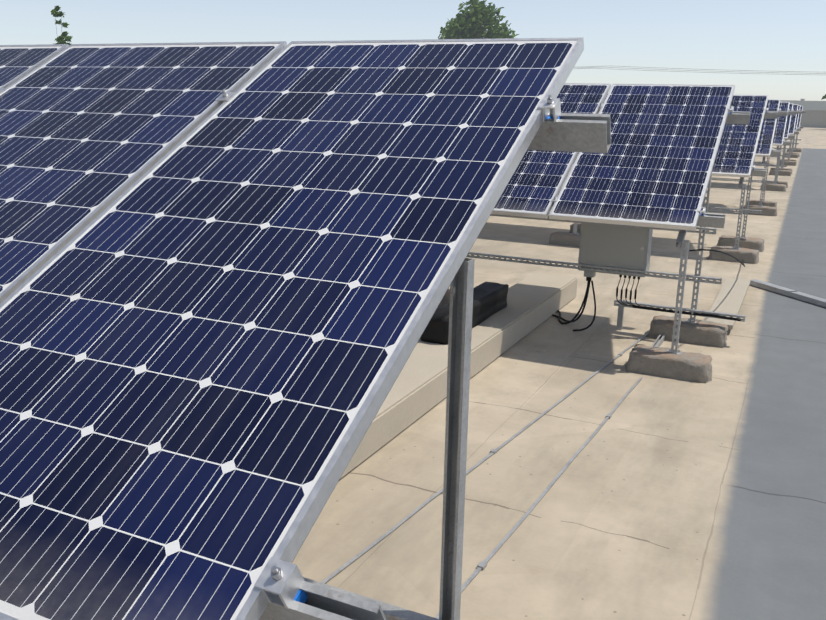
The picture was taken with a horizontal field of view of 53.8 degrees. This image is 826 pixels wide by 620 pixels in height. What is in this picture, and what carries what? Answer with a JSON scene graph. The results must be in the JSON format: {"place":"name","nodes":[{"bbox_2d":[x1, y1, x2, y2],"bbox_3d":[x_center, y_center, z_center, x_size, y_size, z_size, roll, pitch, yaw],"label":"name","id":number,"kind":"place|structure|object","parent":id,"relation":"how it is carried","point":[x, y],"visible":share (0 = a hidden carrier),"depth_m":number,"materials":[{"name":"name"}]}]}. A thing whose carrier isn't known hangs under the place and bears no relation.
{"place":"outdoors","nodes":[
{"label":"outdoors","id":0,"kind":"place"},
{"bbox_2d":[0,0,825,100],"label":"sky","id":1,"kind":"structure","parent":0,"point":[757,36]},
{"bbox_2d":[292,127,825,619],"bbox_3d":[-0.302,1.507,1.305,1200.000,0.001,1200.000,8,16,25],"label":"roof","id":2,"kind":"structure","parent":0,"point":[668,499],"depth_m":4.20,"materials":[{"name":"beige concrete"}]},
{"bbox_2d":[50,5,72,45],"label":"tree","id":3,"kind":"object","parent":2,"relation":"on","point":[64,34],"depth_m":52.70,"materials":[{"name":"green plant"}]},
{"bbox_2d":[259,113,610,619],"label":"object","id":4,"kind":"object","parent":2,"relation":"on","point":[577,132],"visible":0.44,"depth_m":1.96,"materials":[{"name":"silver metal"}]},
{"bbox_2d":[0,37,583,619],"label":"panel frames","id":5,"kind":"structure","parent":4,"relation":"on","point":[268,589],"depth_m":1.73,"materials":[{"name":"silver metal"}]},
{"bbox_2d":[0,40,576,619],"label":"glass panel","id":6,"kind":"object","parent":5,"relation":"in","point":[204,328],"visible":1,"depth_m":1.76,"materials":[{"name":"blue glass"}]},
{"bbox_2d":[222,89,553,580],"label":"panel clamps","id":7,"kind":"object","parent":4,"relation":"attached to","point":[276,573],"visible":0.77,"depth_m":1.16,"materials":[{"name":"silver metal"}]},
{"bbox_2d":[276,116,560,602],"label":"blue rail caps","id":8,"kind":"object","parent":4,"relation":"attached to","point":[301,596],"visible":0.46,"depth_m":1.19,"materials":[{"name":"blue plastic"}]},
{"bbox_2d":[339,273,576,479],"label":"concrete beam","id":9,"kind":"structure","parent":2,"relation":"on","point":[419,386],"depth_m":5.45,"materials":[{"name":"beige concrete"}]},
{"bbox_2d":[420,281,508,344],"bbox_3d":[0.404,0.000,6.067,0.227,0.191,1.267,8,16,25],"label":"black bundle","id":10,"kind":"object","parent":9,"relation":"on","point":[489,299],"visible":0.65,"depth_m":6.01,"materials":[{"name":"black plastic"}]},
{"bbox_2d":[438,0,518,38],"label":"tree","id":11,"kind":"object","parent":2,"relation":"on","point":[466,24],"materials":[{"name":"green plant"}]},
{"bbox_2d":[321,332,648,618],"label":"conduit pipes","id":12,"kind":"object","parent":2,"relation":"on","point":[481,565],"visible":0.9,"depth_m":3.83,"materials":[{"name":"grey metal"}]},
{"bbox_2d":[437,289,727,382],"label":"concrete ballast blocks","id":13,"kind":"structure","parent":2,"relation":"on","point":[663,362],"depth_m":5.66,"materials":[{"name":"concrete"}]},
{"bbox_2d":[466,108,749,354],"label":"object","id":14,"kind":"object","parent":2,"relation":"on","point":[715,221],"visible":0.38,"depth_m":6.37,"materials":[{"name":"silver metal"}]},
{"bbox_2d":[491,83,734,230],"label":"panel frames","id":15,"kind":"structure","parent":14,"relation":"on","point":[601,220],"depth_m":5.83,"materials":[{"name":"silver metal"}]},
{"bbox_2d":[494,84,732,224],"bbox_3d":[-0.487,-1.568,7.250,6.030,0.936,1.701,8,16,25],"label":"glass panel","id":16,"kind":"object","parent":15,"relation":"in","point":[653,164],"visible":0.17,"depth_m":6.12,"materials":[{"name":"blue glass"}]},
{"bbox_2d":[578,222,652,276],"bbox_3d":[1.653,-0.514,6.672,0.550,0.520,0.188,8,16,25],"label":"junction box","id":17,"kind":"object","parent":14,"relation":"attached to","point":[611,246],"visible":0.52,"depth_m":6.59,"materials":[{"name":"grey paint"}]},
{"bbox_2d":[554,103,731,351],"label":"mounting bolts","id":18,"kind":"object","parent":14,"relation":"attached to","point":[702,208],"visible":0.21,"depth_m":6.23,"materials":[{"name":"silver metal"}]},
{"bbox_2d":[552,249,744,330],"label":"cables","id":19,"kind":"object","parent":2,"relation":"on","point":[588,279],"visible":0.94,"depth_m":6.62,"materials":[{"name":"black rubber"}]},
{"bbox_2d":[549,223,763,263],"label":"concrete ballast blocks","id":20,"kind":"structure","parent":2,"relation":"on","point":[750,249],"depth_m":10.59,"materials":[{"name":"concrete"}]},
{"bbox_2d":[558,188,776,215],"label":"footing blocks","id":21,"kind":"structure","parent":2,"relation":"on","point":[768,208],"depth_m":14.25,"materials":[{"name":"concrete"}]},
{"bbox_2d":[557,111,778,249],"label":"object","id":22,"kind":"object","parent":2,"relation":"on","point":[761,172],"visible":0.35,"depth_m":10.55,"materials":[{"name":"grey metal"}]},
{"bbox_2d":[571,94,768,177],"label":"panel frames","id":23,"kind":"structure","parent":22,"relation":"on","point":[732,175],"depth_m":9.79,"materials":[{"name":"silver metal"}]},
{"bbox_2d":[573,94,766,173],"bbox_3d":[1.651,-2.616,11.532,6.030,0.936,1.701,8,16,25],"label":"glass panel","id":24,"kind":"object","parent":23,"relation":"in","point":[736,149],"visible":0.08,"depth_m":10.24,"materials":[{"name":"blue glass"}]},
{"bbox_2d":[704,277,750,331],"bbox_3d":[2.935,-0.067,7.565,0.230,0.085,2.040,8,16,25],"label":"roof walkway pad","id":25,"kind":"object","parent":2,"relation":"on","point":[730,297],"visible":0.85,"depth_m":7.51,"materials":[{"name":"concrete"}]},
{"bbox_2d":[711,111,787,206],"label":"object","id":26,"kind":"object","parent":2,"relation":"on","point":[778,152],"visible":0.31,"depth_m":14.93,"materials":[{"name":"grey metal"}]},
{"bbox_2d":[755,99,780,156],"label":"panel frames","id":27,"kind":"structure","parent":26,"relation":"on","point":[767,155],"depth_m":14.24,"materials":[{"name":"silver metal"}]},
{"bbox_2d":[755,100,779,153],"bbox_3d":[3.774,-3.678,15.867,6.030,0.936,1.701,8,16,24],"label":"glass panel","id":28,"kind":"object","parent":27,"relation":"in","point":[765,138],"visible":0.06,"depth_m":14.53,"materials":[{"name":"blue glass"}]},
{"bbox_2d":[760,180,787,191],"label":"footing blocks","id":29,"kind":"structure","parent":2,"relation":"on","point":[782,186],"depth_m":18.50,"materials":[{"name":"concrete"}]},
{"bbox_2d":[754,111,795,184],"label":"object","id":30,"kind":"object","parent":2,"relation":"on","point":[777,165],"visible":0.08,"depth_m":19.20,"materials":[{"name":"grey metal"}]},
{"bbox_2d":[772,102,789,145],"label":"panel frames","id":31,"kind":"structure","parent":30,"relation":"on","point":[784,133],"depth_m":18.39,"materials":[{"name":"silver metal"}]},
{"bbox_2d":[772,102,788,143],"bbox_3d":[5.936,-4.729,20.162,6.030,0.936,1.701,8,16,24],"label":"glass panel","id":32,"kind":"object","parent":31,"relation":"in","point":[779,129],"visible":0.06,"depth_m":18.85,"materials":[{"name":"blue glass"}]},
{"bbox_2d":[769,168,791,175],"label":"footing blocks","id":33,"kind":"structure","parent":2,"relation":"on","point":[785,172],"depth_m":22.85,"materials":[{"name":"concrete"}]},
{"bbox_2d":[773,111,801,160],"bbox_3d":[10.159,-6.231,28.835,6.366,1.794,1.635,8,16,24],"label":"mounting frame","id":34,"kind":"object","parent":2,"relation":"on","point":[795,132],"visible":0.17,"depth_m":27.74,"materials":[{"name":"grey metal"}]},
{"bbox_2d":[779,159,796,165],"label":"footing blocks","id":35,"kind":"structure","parent":2,"relation":"on","point":[791,162],"depth_m":27.03,"materials":[{"name":"concrete"}]},
{"bbox_2d":[750,279,825,307],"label":"metal rail","id":36,"kind":"object","parent":2,"relation":"on","point":[812,299],"visible":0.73,"depth_m":8.06,"materials":[{"name":"silver metal"}]},
{"bbox_2d":[781,111,797,169],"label":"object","id":37,"kind":"object","parent":2,"relation":"on","point":[784,147],"visible":0.1,"depth_m":22.82,"materials":[{"name":"grey metal"}]},
{"bbox_2d":[784,103,793,138],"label":"panel frames","id":38,"kind":"structure","parent":37,"relation":"on","point":[790,121],"depth_m":23.08,"materials":[{"name":"silver metal"}]},
{"bbox_2d":[784,104,792,137],"bbox_3d":[8.044,-5.790,24.492,6.030,0.936,1.701,8,16,24],"label":"glass panel","id":39,"kind":"object","parent":38,"relation":"in","point":[787,123],"visible":0.06,"depth_m":23.17,"materials":[{"name":"blue glass"}]},
{"bbox_2d":[785,152,799,157],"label":"footing blocks","id":40,"kind":"structure","parent":2,"relation":"on","point":[795,155],"depth_m":31.43,"materials":[{"name":"concrete"}]},
{"bbox_2d":[787,148,801,151],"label":"footing blocks","id":41,"kind":"structure","parent":2,"relation":"on","point":[798,150],"depth_m":35.69,"materials":[{"name":"concrete"}]},
{"bbox_2d":[787,111,805,147],"bbox_3d":[14.489,-8.369,37.562,6.365,1.794,1.635,8,16,25],"label":"mounting frame","id":42,"kind":"object","parent":2,"relation":"on","point":[801,127],"visible":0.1,"depth_m":35.76,"materials":[{"name":"grey metal"}]},
{"bbox_2d":[791,111,803,153],"bbox_3d":[12.340,-7.318,33.269,6.366,1.794,1.635,8,16,25],"label":"mounting frame","id":43,"kind":"object","parent":2,"relation":"on","point":[798,129],"visible":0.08,"depth_m":31.44,"materials":[{"name":"grey metal"}]},
{"bbox_2d":[780,99,825,109],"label":"building","id":44,"kind":"structure","parent":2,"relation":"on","point":[813,105],"depth_m":132.15,"materials":[{"name":"grey concrete"}]},
{"bbox_2d":[578,66,825,74],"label":"overhead wires","id":45,"kind":"object","parent":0,"point":[586,67],"visible":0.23,"depth_m":81.34,"materials":[{"name":"grey"}]},
{"bbox_2d":[789,105,797,132],"bbox_3d":[10.179,-6.822,28.707,6.030,0.936,1.701,8,16,24],"label":"glass panel","id":46,"kind":"object","parent":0,"point":[792,122],"visible":0.06,"depth_m":27.38,"materials":[{"name":"blue glass"}]},
{"bbox_2d":[794,105,799,129],"bbox_3d":[12.361,-7.908,33.141,6.030,0.936,1.701,8,16,25],"label":"glass panel","id":47,"kind":"object","parent":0,"point":[797,118],"visible":0.06,"depth_m":31.82,"materials":[{"name":"blue glass"}]},
{"bbox_2d":[797,106,802,127],"bbox_3d":[14.509,-8.959,37.435,6.030,0.936,1.701,8,16,25],"label":"glass panel","id":48,"kind":"object","parent":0,"point":[799,118],"visible":0.04,"depth_m":36.09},
{"bbox_2d":[800,110,825,127],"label":"parapet wall","id":49,"kind":"structure","parent":0,"point":[813,118],"depth_m":87.52,"materials":[{"name":"paint"}]}
]}

